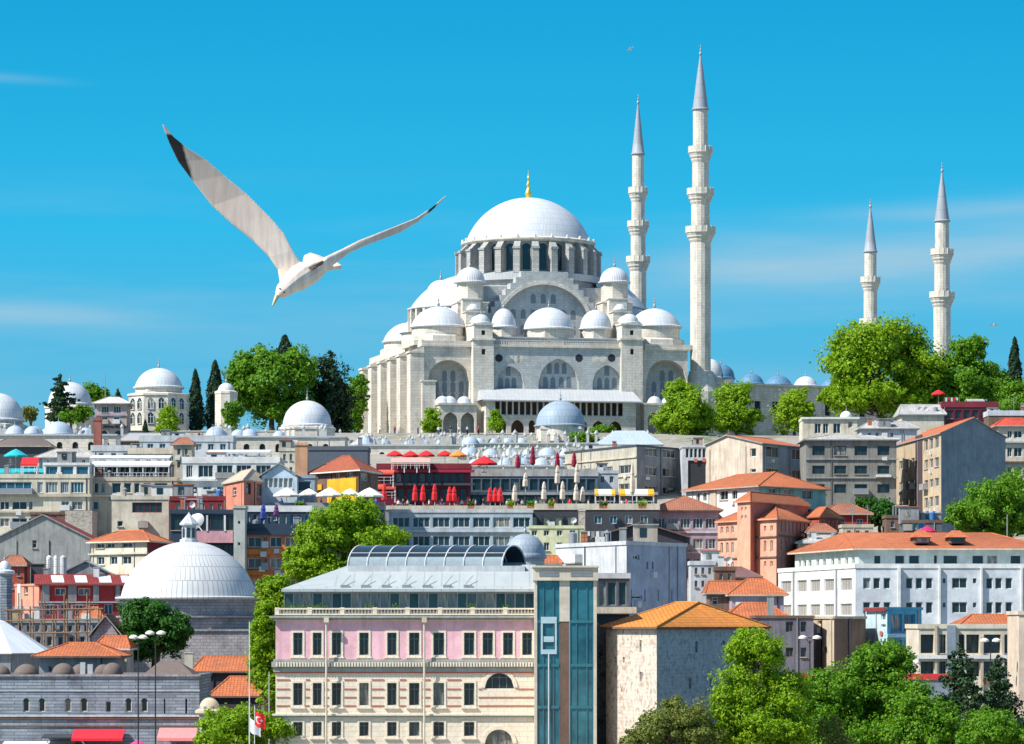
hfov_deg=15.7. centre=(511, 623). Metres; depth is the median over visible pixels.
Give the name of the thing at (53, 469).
window
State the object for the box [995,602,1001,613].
window
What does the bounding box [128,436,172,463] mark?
flat roofed house
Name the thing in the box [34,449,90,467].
flat roofed house
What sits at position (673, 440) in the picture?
ground
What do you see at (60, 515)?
flat roofed house
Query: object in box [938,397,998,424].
terrace building
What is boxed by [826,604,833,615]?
window
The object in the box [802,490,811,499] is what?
window
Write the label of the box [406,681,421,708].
window
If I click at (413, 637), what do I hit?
window
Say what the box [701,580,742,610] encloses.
house
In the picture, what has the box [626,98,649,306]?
minaret
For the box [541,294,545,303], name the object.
window
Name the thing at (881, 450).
window
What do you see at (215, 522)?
window
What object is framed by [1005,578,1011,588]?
window
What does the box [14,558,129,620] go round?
red building
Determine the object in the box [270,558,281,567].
window
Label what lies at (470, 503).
planter box
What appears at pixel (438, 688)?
window
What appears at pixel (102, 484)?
window
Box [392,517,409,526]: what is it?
window
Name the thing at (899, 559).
window
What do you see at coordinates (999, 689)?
fir tree
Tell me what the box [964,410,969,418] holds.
window
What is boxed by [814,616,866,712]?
beige block
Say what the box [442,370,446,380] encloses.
window
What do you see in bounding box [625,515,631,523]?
window
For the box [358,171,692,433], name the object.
great mosque
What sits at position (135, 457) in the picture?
terrace canopy
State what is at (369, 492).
parasol
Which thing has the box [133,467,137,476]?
window
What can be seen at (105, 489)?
apartment house
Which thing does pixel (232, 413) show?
broadleaf tree
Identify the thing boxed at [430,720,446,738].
window
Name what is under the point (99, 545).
window
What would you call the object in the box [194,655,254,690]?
orange roofed house
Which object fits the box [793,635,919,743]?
broadleaf tree
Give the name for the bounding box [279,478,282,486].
window
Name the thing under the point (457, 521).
window
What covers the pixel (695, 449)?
window
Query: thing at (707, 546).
window
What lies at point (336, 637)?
window
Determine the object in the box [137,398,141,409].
window
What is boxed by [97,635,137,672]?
orange roofed house
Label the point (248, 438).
school building
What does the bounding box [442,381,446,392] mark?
window
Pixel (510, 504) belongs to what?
planter box
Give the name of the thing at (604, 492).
awning
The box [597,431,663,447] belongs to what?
lead roofed hall
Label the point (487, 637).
window
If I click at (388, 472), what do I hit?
awning
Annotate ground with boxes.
[242,433,1023,743]
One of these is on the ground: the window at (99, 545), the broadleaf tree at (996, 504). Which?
the broadleaf tree at (996, 504)
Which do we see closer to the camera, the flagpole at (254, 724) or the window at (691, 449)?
the flagpole at (254, 724)
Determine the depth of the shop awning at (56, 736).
357.80 m
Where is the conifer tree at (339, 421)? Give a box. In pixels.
[317,351,354,432]
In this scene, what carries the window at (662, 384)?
in the great mosque at (524, 316)
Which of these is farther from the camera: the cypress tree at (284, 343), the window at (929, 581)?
the cypress tree at (284, 343)
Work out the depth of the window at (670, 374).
808.97 m
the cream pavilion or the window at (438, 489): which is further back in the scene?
the cream pavilion
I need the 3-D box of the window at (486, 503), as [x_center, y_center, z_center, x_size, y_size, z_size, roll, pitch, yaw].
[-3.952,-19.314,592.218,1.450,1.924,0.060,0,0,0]
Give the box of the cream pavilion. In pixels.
[798,408,858,440]
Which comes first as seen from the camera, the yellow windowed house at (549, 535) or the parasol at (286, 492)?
the parasol at (286, 492)
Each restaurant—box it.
[93,464,174,476]
[376,463,474,505]
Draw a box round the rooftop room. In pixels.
[43,451,92,474]
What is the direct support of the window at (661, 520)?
in the violet house at (694, 519)
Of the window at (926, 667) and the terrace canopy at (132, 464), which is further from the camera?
the terrace canopy at (132, 464)
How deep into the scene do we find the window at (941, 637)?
372.91 m
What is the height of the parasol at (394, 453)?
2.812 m
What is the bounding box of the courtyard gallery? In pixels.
[711,359,897,435]
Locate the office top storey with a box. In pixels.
[787,530,1023,566]
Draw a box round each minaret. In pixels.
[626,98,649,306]
[685,43,717,434]
[859,198,881,378]
[929,166,954,357]
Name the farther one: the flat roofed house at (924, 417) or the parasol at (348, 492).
the flat roofed house at (924, 417)
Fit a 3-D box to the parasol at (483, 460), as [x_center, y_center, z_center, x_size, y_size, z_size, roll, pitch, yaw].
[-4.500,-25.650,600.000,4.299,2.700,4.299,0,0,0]
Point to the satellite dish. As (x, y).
(198, 518)
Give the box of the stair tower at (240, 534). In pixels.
[233,505,247,571]
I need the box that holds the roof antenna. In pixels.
[51,537,64,569]
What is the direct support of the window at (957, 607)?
in the white office building at (944, 593)
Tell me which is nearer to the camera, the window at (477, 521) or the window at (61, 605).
the window at (61, 605)
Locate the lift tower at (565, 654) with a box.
[532,566,598,743]
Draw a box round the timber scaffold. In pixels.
[3,593,102,647]
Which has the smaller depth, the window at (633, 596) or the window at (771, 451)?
the window at (633, 596)
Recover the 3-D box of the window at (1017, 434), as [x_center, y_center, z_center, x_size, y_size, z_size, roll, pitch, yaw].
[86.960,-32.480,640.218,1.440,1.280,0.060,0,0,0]
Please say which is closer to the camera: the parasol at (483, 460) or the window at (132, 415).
the parasol at (483, 460)
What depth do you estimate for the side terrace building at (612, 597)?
341.00 m
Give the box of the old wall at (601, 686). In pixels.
[597,625,605,743]
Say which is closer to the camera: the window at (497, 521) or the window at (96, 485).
the window at (497, 521)
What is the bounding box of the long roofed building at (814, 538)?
[792,531,842,549]
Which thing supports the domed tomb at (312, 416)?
on the ground
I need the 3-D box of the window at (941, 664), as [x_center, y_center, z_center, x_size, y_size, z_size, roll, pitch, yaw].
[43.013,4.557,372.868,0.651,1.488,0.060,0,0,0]
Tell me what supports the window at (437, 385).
in the great mosque at (524, 316)
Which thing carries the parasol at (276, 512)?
on the orange building at (267, 544)
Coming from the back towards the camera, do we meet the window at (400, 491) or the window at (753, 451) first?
the window at (753, 451)
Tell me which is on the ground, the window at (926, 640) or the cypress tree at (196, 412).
the cypress tree at (196, 412)
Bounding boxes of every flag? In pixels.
[250,718,260,736]
[255,710,264,729]
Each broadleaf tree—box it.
[21,406,38,425]
[55,405,94,429]
[81,379,113,407]
[116,596,196,667]
[152,404,184,434]
[192,701,296,743]
[220,400,244,430]
[221,342,323,430]
[243,572,293,743]
[280,492,411,582]
[308,350,360,432]
[340,373,370,432]
[419,407,443,432]
[486,409,504,432]
[567,431,599,442]
[589,424,616,432]
[618,690,731,743]
[649,376,721,435]
[702,622,821,743]
[709,376,766,435]
[767,386,816,435]
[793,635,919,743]
[809,311,951,419]
[814,715,854,743]
[854,495,897,531]
[871,671,964,743]
[924,333,1008,407]
[943,466,1023,537]
[951,704,1023,743]
[982,359,1007,408]
[994,376,1023,409]
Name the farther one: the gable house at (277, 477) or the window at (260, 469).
the window at (260, 469)
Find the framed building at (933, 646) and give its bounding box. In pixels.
[905,624,1006,709]
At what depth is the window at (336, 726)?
335.26 m
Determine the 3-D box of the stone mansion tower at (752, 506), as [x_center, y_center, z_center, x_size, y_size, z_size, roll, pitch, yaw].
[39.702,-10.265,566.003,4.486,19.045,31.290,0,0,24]
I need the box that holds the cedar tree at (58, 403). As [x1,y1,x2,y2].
[39,373,79,423]
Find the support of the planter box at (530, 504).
on the office building at (464, 527)
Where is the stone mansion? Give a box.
[714,505,811,585]
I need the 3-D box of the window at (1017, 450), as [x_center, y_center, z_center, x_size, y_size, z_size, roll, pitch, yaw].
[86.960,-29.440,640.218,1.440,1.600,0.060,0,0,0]
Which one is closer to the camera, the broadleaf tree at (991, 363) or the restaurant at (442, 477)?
the restaurant at (442, 477)
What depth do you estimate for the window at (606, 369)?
802.09 m
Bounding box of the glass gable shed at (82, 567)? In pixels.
[59,559,113,573]
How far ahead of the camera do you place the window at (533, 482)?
604.26 m
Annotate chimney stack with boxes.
[30,564,46,583]
[93,417,102,444]
[184,652,193,669]
[294,442,308,474]
[578,509,585,530]
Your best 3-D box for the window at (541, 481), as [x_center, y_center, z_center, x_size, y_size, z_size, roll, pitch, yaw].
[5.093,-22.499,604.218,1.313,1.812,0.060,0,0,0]
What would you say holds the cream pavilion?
on the ground
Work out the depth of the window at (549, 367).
799.35 m
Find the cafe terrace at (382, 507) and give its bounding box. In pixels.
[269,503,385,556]
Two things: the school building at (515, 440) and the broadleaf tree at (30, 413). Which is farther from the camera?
the broadleaf tree at (30, 413)
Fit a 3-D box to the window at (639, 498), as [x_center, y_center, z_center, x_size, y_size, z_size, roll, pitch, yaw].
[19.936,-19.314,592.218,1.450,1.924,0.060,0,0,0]
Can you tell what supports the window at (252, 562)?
in the orange building at (267, 544)
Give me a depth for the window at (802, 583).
530.60 m
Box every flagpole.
[249,621,249,743]
[254,705,254,743]
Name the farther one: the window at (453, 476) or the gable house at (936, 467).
the gable house at (936, 467)
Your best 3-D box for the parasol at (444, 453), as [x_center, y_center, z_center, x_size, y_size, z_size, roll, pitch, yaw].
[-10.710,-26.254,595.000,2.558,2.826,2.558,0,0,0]
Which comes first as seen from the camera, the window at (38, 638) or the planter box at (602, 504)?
the window at (38, 638)
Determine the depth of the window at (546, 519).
572.25 m
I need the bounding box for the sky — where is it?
[0,0,1023,432]
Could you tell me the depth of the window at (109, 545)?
483.47 m
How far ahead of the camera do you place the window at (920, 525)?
560.22 m
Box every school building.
[0,418,123,453]
[205,423,348,456]
[354,431,479,453]
[456,429,649,447]
[458,441,583,459]
[466,450,564,468]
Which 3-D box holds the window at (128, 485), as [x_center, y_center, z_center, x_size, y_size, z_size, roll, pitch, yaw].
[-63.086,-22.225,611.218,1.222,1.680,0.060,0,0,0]
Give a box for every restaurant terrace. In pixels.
[385,506,527,527]
[471,469,597,491]
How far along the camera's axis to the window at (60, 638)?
414.29 m
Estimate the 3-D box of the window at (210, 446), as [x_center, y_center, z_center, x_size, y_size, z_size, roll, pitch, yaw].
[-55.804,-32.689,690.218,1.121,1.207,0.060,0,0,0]
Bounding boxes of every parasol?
[4,449,27,472]
[260,504,266,523]
[273,487,299,502]
[273,504,278,520]
[299,489,317,495]
[316,487,340,507]
[342,489,357,495]
[355,487,383,498]
[381,484,386,502]
[387,450,402,457]
[402,451,417,457]
[412,485,417,501]
[418,450,434,457]
[420,485,425,501]
[432,484,436,505]
[437,450,450,456]
[446,486,451,505]
[449,450,466,456]
[452,486,456,505]
[471,456,496,472]
[476,451,480,466]
[487,488,492,501]
[492,487,497,505]
[497,487,502,505]
[512,485,516,501]
[515,455,519,467]
[522,473,527,491]
[530,446,534,464]
[541,482,546,500]
[555,452,559,465]
[555,465,559,491]
[560,481,564,503]
[571,452,576,468]
[573,484,578,503]
[574,463,579,483]
[580,486,584,503]
[629,462,634,503]
[920,526,936,531]
[931,390,944,402]
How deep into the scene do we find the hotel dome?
350.60 m
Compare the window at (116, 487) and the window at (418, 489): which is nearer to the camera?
the window at (418, 489)
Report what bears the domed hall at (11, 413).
on the ground
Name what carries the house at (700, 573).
on the ground
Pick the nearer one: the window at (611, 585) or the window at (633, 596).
the window at (611, 585)
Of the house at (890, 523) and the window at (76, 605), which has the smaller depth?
the window at (76, 605)
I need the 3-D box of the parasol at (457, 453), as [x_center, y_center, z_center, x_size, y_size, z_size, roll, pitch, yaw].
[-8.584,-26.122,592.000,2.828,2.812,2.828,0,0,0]
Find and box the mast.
[268,672,269,743]
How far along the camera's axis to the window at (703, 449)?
655.12 m
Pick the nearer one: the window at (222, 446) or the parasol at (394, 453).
the parasol at (394, 453)
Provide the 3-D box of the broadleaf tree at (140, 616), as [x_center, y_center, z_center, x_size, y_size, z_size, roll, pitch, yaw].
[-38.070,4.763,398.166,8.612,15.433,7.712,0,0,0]
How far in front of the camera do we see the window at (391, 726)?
335.26 m
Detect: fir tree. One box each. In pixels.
[114,388,121,397]
[933,643,990,743]
[981,654,1023,725]
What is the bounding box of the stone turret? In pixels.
[0,553,14,624]
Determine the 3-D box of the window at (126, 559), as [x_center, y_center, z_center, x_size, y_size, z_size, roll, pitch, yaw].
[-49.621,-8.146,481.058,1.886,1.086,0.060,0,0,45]
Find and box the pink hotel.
[269,601,533,743]
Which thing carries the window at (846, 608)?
in the white office building at (944, 593)
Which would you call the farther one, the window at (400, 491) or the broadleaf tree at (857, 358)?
the broadleaf tree at (857, 358)
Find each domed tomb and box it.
[127,359,189,430]
[278,394,335,435]
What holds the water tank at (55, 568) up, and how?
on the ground
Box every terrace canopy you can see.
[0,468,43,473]
[20,457,38,473]
[89,455,171,463]
[92,461,171,476]
[207,450,271,456]
[966,399,984,401]
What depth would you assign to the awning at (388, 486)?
585.93 m
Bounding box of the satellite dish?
[192,513,203,530]
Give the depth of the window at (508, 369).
797.21 m
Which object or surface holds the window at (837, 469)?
in the four bay house at (847, 468)
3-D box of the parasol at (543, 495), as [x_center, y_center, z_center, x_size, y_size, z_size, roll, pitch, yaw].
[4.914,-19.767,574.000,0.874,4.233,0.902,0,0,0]
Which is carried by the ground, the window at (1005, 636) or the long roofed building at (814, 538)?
the long roofed building at (814, 538)
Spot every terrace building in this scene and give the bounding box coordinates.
[597,573,635,624]
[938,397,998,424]
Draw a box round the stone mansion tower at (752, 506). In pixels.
[734,491,810,572]
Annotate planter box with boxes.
[295,500,303,505]
[467,499,474,507]
[507,499,512,507]
[527,500,534,507]
[548,498,553,507]
[598,499,607,507]
[638,497,646,507]
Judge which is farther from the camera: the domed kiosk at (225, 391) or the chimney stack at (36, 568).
the domed kiosk at (225, 391)
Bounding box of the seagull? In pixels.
[163,125,445,305]
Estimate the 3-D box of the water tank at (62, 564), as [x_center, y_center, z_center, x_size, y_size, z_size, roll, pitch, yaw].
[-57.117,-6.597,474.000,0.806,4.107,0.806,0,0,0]
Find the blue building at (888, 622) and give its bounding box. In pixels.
[863,607,922,704]
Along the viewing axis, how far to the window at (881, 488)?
628.18 m
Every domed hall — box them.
[0,393,27,433]
[44,376,94,433]
[534,390,586,442]
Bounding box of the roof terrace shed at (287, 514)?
[247,506,316,523]
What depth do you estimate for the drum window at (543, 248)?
815.91 m
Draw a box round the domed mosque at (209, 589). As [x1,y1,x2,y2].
[115,513,257,672]
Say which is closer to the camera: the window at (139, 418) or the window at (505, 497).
the window at (505, 497)
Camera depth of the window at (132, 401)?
766.38 m
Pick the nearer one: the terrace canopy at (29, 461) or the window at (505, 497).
the window at (505, 497)
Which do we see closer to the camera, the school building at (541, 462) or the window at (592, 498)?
the window at (592, 498)
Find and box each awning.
[3,741,75,743]
[41,734,71,739]
[71,729,124,741]
[157,728,196,742]
[378,470,393,486]
[378,484,395,502]
[391,458,429,472]
[594,489,614,503]
[619,489,653,503]
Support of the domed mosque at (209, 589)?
on the ground
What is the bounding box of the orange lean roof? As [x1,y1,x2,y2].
[545,555,563,565]
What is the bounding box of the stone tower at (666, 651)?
[599,601,771,743]
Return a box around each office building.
[388,509,532,545]
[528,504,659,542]
[777,564,1023,623]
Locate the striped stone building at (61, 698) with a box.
[0,661,211,743]
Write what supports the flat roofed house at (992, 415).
on the ground
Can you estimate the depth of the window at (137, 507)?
548.31 m
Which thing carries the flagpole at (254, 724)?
on the ground
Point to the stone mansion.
(779, 529)
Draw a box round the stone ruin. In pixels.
[65,510,96,536]
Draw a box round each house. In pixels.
[0,438,57,467]
[0,458,96,534]
[0,513,96,583]
[0,555,31,605]
[30,512,64,520]
[31,642,132,672]
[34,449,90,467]
[74,606,105,618]
[85,530,174,573]
[88,614,125,641]
[90,438,140,462]
[92,397,134,435]
[93,467,181,536]
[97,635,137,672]
[111,484,172,539]
[121,433,160,446]
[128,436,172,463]
[139,429,236,456]
[169,479,225,509]
[170,437,197,478]
[179,452,284,495]
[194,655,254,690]
[211,676,272,741]
[221,468,263,509]
[259,462,300,505]
[278,437,299,473]
[296,475,317,502]
[308,437,370,471]
[308,455,382,502]
[529,517,584,554]
[563,441,679,495]
[590,521,690,600]
[596,463,618,491]
[659,495,723,570]
[681,471,830,518]
[687,543,720,603]
[687,566,762,579]
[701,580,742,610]
[704,434,799,482]
[713,556,735,579]
[725,578,788,611]
[728,602,787,618]
[750,595,814,716]
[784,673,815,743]
[796,435,900,520]
[802,523,837,538]
[838,505,873,532]
[854,414,919,443]
[882,505,908,531]
[893,404,946,434]
[896,417,1006,531]
[897,501,942,531]
[904,674,951,702]
[950,614,1006,623]
[983,398,1023,425]
[989,418,1023,479]
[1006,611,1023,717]
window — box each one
[0,482,31,487]
[0,501,8,509]
[0,518,8,526]
[12,501,26,509]
[12,518,26,521]
[23,698,28,711]
[29,501,32,509]
[32,540,36,547]
[36,636,40,643]
[37,482,42,492]
[39,698,44,711]
[46,466,57,473]
[46,482,57,492]
[46,604,53,614]
[47,636,51,645]
[55,588,65,594]
[58,636,62,644]
[60,604,68,614]
[61,466,73,473]
[61,482,68,492]
[65,698,70,711]
[69,636,73,641]
[71,482,83,492]
[72,501,82,509]
[75,604,82,612]
[76,466,87,473]
[78,588,89,594]
[80,636,84,641]
[81,698,87,711]
[93,501,98,509]
[94,483,98,492]
[97,543,103,547]
[98,557,103,564]
[101,483,104,492]
[102,406,108,412]
[104,604,112,613]
[106,702,110,711]
[107,543,114,547]
[111,556,116,564]
[112,483,120,492]
[114,406,120,412]
[117,521,122,526]
[121,467,124,476]
[123,542,131,547]
[123,556,130,564]
[124,483,130,492]
[125,698,131,711]
[130,398,134,409]
[131,413,134,424]
[132,502,161,512]
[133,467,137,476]
[134,483,139,492]
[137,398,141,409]
[137,412,141,423]
[139,467,143,476]
[141,698,147,711]
[146,467,149,476]
[147,398,153,408]
[147,412,153,423]
[158,398,163,408]
[159,467,162,476]
[165,467,169,476]
[171,398,175,409]
[171,515,183,529]
[179,398,184,409]
[179,413,184,424]
[186,465,192,476]
[187,528,189,537]
[192,528,194,537]
[196,444,201,449]
[197,515,222,529]
[198,465,212,476]
[208,444,213,449]
[209,544,221,549]
[217,465,232,471]
[220,444,225,449]
[224,544,233,554]
[226,515,233,529]
[237,465,250,472]
[246,483,249,493]
[247,514,249,523]
[248,537,261,546]
[248,558,261,567]
[256,465,270,473]
[257,484,260,495]
[264,478,267,486]
[267,514,271,523]
[269,478,272,486]
[270,537,281,546]
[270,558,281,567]
[274,478,277,486]
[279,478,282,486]
[282,514,285,523]
[284,478,287,486]
[285,537,295,546]
[289,478,292,486]
[290,514,293,523]
[290,631,305,657]
[290,681,305,708]
[290,720,305,738]
[299,481,310,490]
[304,514,308,522]
[310,631,324,657]
[310,681,324,708]
[310,720,324,738]
[329,631,343,657]
[329,681,343,708]
[329,720,343,738]
[356,631,371,657]
[356,681,371,708]
[356,720,371,738]
[361,473,366,480]
[384,631,399,657]
[384,681,399,708]
[384,720,399,738]
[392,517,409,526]
[395,473,401,482]
[397,488,404,502]
[403,473,409,482]
[406,488,412,502]
[406,631,421,657]
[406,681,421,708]
[406,720,421,738]
[411,473,417,482]
[413,517,429,526]
[413,536,429,545]
[415,488,421,502]
[419,473,425,482]
[424,488,430,502]
[427,473,432,482]
[430,631,446,657]
[430,681,446,708]
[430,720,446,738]
[433,488,439,502]
[433,517,449,526]
[433,536,449,545]
[435,473,440,482]
[436,382,438,392]
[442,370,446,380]
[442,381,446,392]
[442,473,448,482]
[442,488,448,502]
[450,370,454,380]
[450,381,454,392]
[450,473,456,482]
[451,488,457,502]
[453,517,469,526]
[453,536,469,545]
[458,473,464,482]
[459,381,463,392]
[459,488,465,502]
[461,631,476,657]
[461,681,476,708]
[461,720,476,738]
[472,496,480,505]
[473,479,480,489]
[473,517,489,526]
[473,536,489,545]
[480,631,495,657]
[482,479,489,489]
[483,496,491,505]
[485,673,513,687]
[485,730,512,743]
[491,244,495,270]
[492,479,499,489]
[493,517,509,526]
[493,536,509,545]
[498,378,502,388]
[500,631,515,657]
[501,479,508,489]
[504,496,511,505]
[505,243,512,270]
[505,378,509,388]
[506,366,510,375]
[511,309,515,318]
[511,378,515,388]
[511,479,518,489]
[513,517,529,526]
[515,496,523,505]
[519,631,533,657]
[520,479,527,489]
[521,309,525,318]
[522,243,530,269]
[526,496,534,505]
[530,479,537,489]
[531,294,535,302]
[532,517,536,524]
[536,496,544,503]
[539,243,546,270]
[539,479,546,489]
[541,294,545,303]
[543,377,547,387]
[544,517,548,524]
[544,530,548,535]
[544,542,548,550]
[547,363,551,373]
[547,496,555,503]
[549,479,556,489]
[550,377,554,387]
[551,294,555,303]
[554,363,558,373]
[556,244,562,270]
[556,517,560,524]
[557,530,561,535]
[558,479,565,489]
[558,496,566,503]
[559,377,563,387]
[562,363,566,373]
[566,377,570,387]
[568,479,574,489]
[568,496,577,503]
[568,517,572,524]
[571,310,575,319]
[577,479,585,489]
[579,496,587,503]
[587,479,594,489]
[590,496,598,503]
[594,515,601,523]
[597,378,601,388]
[599,581,605,605]
[601,496,609,503]
[604,365,608,375]
[604,378,608,388]
[607,581,615,605]
[609,515,616,523]
[611,496,618,503]
[612,378,616,388]
[618,581,625,605]
[620,465,630,473]
[620,483,629,488]
[622,496,630,503]
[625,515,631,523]
[632,595,640,598]
[633,496,641,503]
[640,515,647,522]
[644,496,651,503]
[645,448,655,456]
[645,466,655,475]
[645,486,655,491]
[652,382,655,391]
[659,518,664,527]
[660,370,664,380]
[660,381,664,391]
[663,449,674,457]
[663,468,674,476]
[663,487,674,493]
[667,518,676,522]
[668,370,672,380]
[680,518,689,527]
[686,448,688,457]
[688,460,705,487]
[690,448,692,457]
[693,518,702,527]
[693,539,702,548]
[694,448,696,457]
[698,448,700,457]
[702,448,705,457]
[705,518,714,527]
[705,539,714,548]
[712,597,717,604]
[721,491,727,499]
[733,490,736,498]
[751,448,755,456]
[766,446,777,457]
[766,467,777,471]
[769,488,774,492]
[782,581,790,592]
[784,489,789,494]
[784,605,790,614]
[786,621,792,631]
[786,648,792,656]
[792,448,799,459]
[792,470,799,478]
[799,580,806,591]
[799,604,806,614]
[801,621,805,631]
[801,648,805,656]
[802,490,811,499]
[812,446,824,454]
[812,466,824,473]
[812,579,819,591]
[812,604,819,615]
[815,423,820,432]
[823,423,827,432]
[826,579,833,590]
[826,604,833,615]
[833,423,840,432]
[834,446,845,454]
[834,466,845,473]
[834,484,845,492]
[842,578,851,590]
[842,604,851,615]
[848,421,852,427]
[855,446,866,454]
[855,466,866,473]
[855,484,866,487]
[856,519,862,523]
[863,578,869,588]
[863,602,869,613]
[873,578,879,588]
[873,602,879,606]
[874,555,880,563]
[877,446,888,454]
[877,466,888,473]
[877,484,888,492]
[882,613,885,620]
[883,578,889,588]
[883,602,889,606]
[891,614,900,631]
[895,555,904,563]
[904,614,913,631]
[905,578,912,588]
[905,602,912,606]
[909,555,919,563]
[916,578,921,588]
[916,602,921,606]
[918,523,924,528]
[921,635,932,652]
[921,662,932,673]
[926,578,932,588]
[926,602,932,613]
[936,437,938,447]
[936,496,938,505]
[939,635,944,652]
[939,662,944,673]
[943,555,957,563]
[947,410,952,417]
[952,578,966,587]
[952,602,966,612]
[955,410,960,418]
[959,635,962,652]
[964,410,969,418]
[966,635,977,652]
[966,662,977,675]
[972,410,977,417]
[972,555,983,563]
[984,635,999,652]
[984,662,999,675]
[986,578,992,588]
[986,602,992,613]
[987,555,997,563]
[995,578,1001,588]
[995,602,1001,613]
[1004,635,1006,652]
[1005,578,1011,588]
[1005,602,1011,613]
[1007,431,1011,437]
[1007,447,1011,456]
[1010,555,1020,563]
[1014,431,1021,437]
[1014,447,1021,456]
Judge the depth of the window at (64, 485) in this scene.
606.19 m
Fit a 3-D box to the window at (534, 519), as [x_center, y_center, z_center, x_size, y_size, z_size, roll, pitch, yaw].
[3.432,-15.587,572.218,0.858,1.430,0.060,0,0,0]
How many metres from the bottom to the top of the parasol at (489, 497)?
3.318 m
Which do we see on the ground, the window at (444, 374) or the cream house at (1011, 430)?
the cream house at (1011, 430)
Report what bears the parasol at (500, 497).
on the restaurant terrace at (443, 507)
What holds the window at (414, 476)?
in the restaurant at (442, 477)
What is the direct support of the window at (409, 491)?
in the restaurant at (442, 477)
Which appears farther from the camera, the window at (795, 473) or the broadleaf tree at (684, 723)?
the window at (795, 473)
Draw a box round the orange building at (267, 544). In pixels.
[247,517,299,649]
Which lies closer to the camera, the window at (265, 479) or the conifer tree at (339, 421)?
the window at (265, 479)
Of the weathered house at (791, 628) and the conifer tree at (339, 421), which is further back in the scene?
the conifer tree at (339, 421)
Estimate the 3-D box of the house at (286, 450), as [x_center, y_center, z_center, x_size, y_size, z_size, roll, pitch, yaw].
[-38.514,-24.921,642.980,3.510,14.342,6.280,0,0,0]
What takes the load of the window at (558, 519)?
in the building at (610, 517)
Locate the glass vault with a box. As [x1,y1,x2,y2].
[347,545,525,571]
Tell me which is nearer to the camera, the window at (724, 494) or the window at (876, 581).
the window at (876, 581)
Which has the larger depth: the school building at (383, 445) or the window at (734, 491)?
the school building at (383, 445)
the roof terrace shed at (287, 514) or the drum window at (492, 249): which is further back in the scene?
the drum window at (492, 249)
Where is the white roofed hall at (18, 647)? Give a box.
[0,620,47,672]
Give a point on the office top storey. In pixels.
(925, 547)
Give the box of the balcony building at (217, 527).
[169,490,233,557]
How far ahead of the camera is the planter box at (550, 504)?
570.25 m
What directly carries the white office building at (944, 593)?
on the ground
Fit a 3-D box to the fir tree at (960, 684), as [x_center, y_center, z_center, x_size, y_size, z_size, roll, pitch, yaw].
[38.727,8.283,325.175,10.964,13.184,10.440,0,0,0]
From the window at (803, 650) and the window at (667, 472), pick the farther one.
the window at (667, 472)
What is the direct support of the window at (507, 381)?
in the great mosque at (524, 316)
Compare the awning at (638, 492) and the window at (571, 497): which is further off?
the window at (571, 497)
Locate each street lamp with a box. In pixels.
[129,635,146,743]
[145,631,165,743]
[798,635,820,676]
[980,638,1000,688]
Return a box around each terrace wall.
[130,431,275,435]
[335,433,651,435]
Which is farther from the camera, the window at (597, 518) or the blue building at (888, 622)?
the window at (597, 518)
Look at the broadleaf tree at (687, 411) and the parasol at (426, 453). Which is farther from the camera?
the broadleaf tree at (687, 411)
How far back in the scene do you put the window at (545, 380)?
799.15 m
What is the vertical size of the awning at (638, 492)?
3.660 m
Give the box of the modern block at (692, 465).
[679,430,730,495]
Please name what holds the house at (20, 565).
on the ground
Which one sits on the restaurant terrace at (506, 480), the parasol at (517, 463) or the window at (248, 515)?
the parasol at (517, 463)
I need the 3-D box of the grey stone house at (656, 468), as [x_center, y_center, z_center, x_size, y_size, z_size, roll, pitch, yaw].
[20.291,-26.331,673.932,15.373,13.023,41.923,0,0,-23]
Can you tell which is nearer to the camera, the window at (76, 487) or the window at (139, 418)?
the window at (76, 487)
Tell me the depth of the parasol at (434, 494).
576.73 m
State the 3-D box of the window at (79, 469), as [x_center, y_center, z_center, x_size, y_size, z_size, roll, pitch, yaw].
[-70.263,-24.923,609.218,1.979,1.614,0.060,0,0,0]
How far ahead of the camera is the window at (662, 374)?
808.57 m
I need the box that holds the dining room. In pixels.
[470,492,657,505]
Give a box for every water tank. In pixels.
[46,555,51,573]
[54,555,57,573]
[60,555,65,573]
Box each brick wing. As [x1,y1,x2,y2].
[801,506,844,532]
[828,503,873,523]
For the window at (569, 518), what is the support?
in the building at (610, 517)
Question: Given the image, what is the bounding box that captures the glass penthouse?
[281,565,535,613]
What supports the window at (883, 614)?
in the blue building at (888, 622)
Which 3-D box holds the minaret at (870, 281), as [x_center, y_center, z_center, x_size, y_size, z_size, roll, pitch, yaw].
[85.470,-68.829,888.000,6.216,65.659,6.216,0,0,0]
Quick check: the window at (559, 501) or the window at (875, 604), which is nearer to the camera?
the window at (875, 604)
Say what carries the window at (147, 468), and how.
in the terrace restaurant at (163, 471)
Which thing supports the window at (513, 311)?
in the great mosque at (524, 316)
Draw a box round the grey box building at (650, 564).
[554,524,687,615]
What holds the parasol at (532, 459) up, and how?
on the restaurant terrace at (506, 480)
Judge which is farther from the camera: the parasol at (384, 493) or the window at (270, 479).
the parasol at (384, 493)
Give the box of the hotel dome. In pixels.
[507,522,545,565]
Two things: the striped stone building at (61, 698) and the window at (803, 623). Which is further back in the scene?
the window at (803, 623)
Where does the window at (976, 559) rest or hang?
in the office top storey
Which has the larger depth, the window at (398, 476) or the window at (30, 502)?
the window at (30, 502)
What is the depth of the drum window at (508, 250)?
816.31 m
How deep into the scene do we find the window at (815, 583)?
522.82 m
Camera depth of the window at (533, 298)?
813.52 m
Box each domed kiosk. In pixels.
[195,698,219,733]
[215,374,237,430]
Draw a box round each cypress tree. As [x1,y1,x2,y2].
[142,419,148,432]
[189,368,205,430]
[203,360,222,429]
[276,334,293,425]
[1005,336,1022,384]

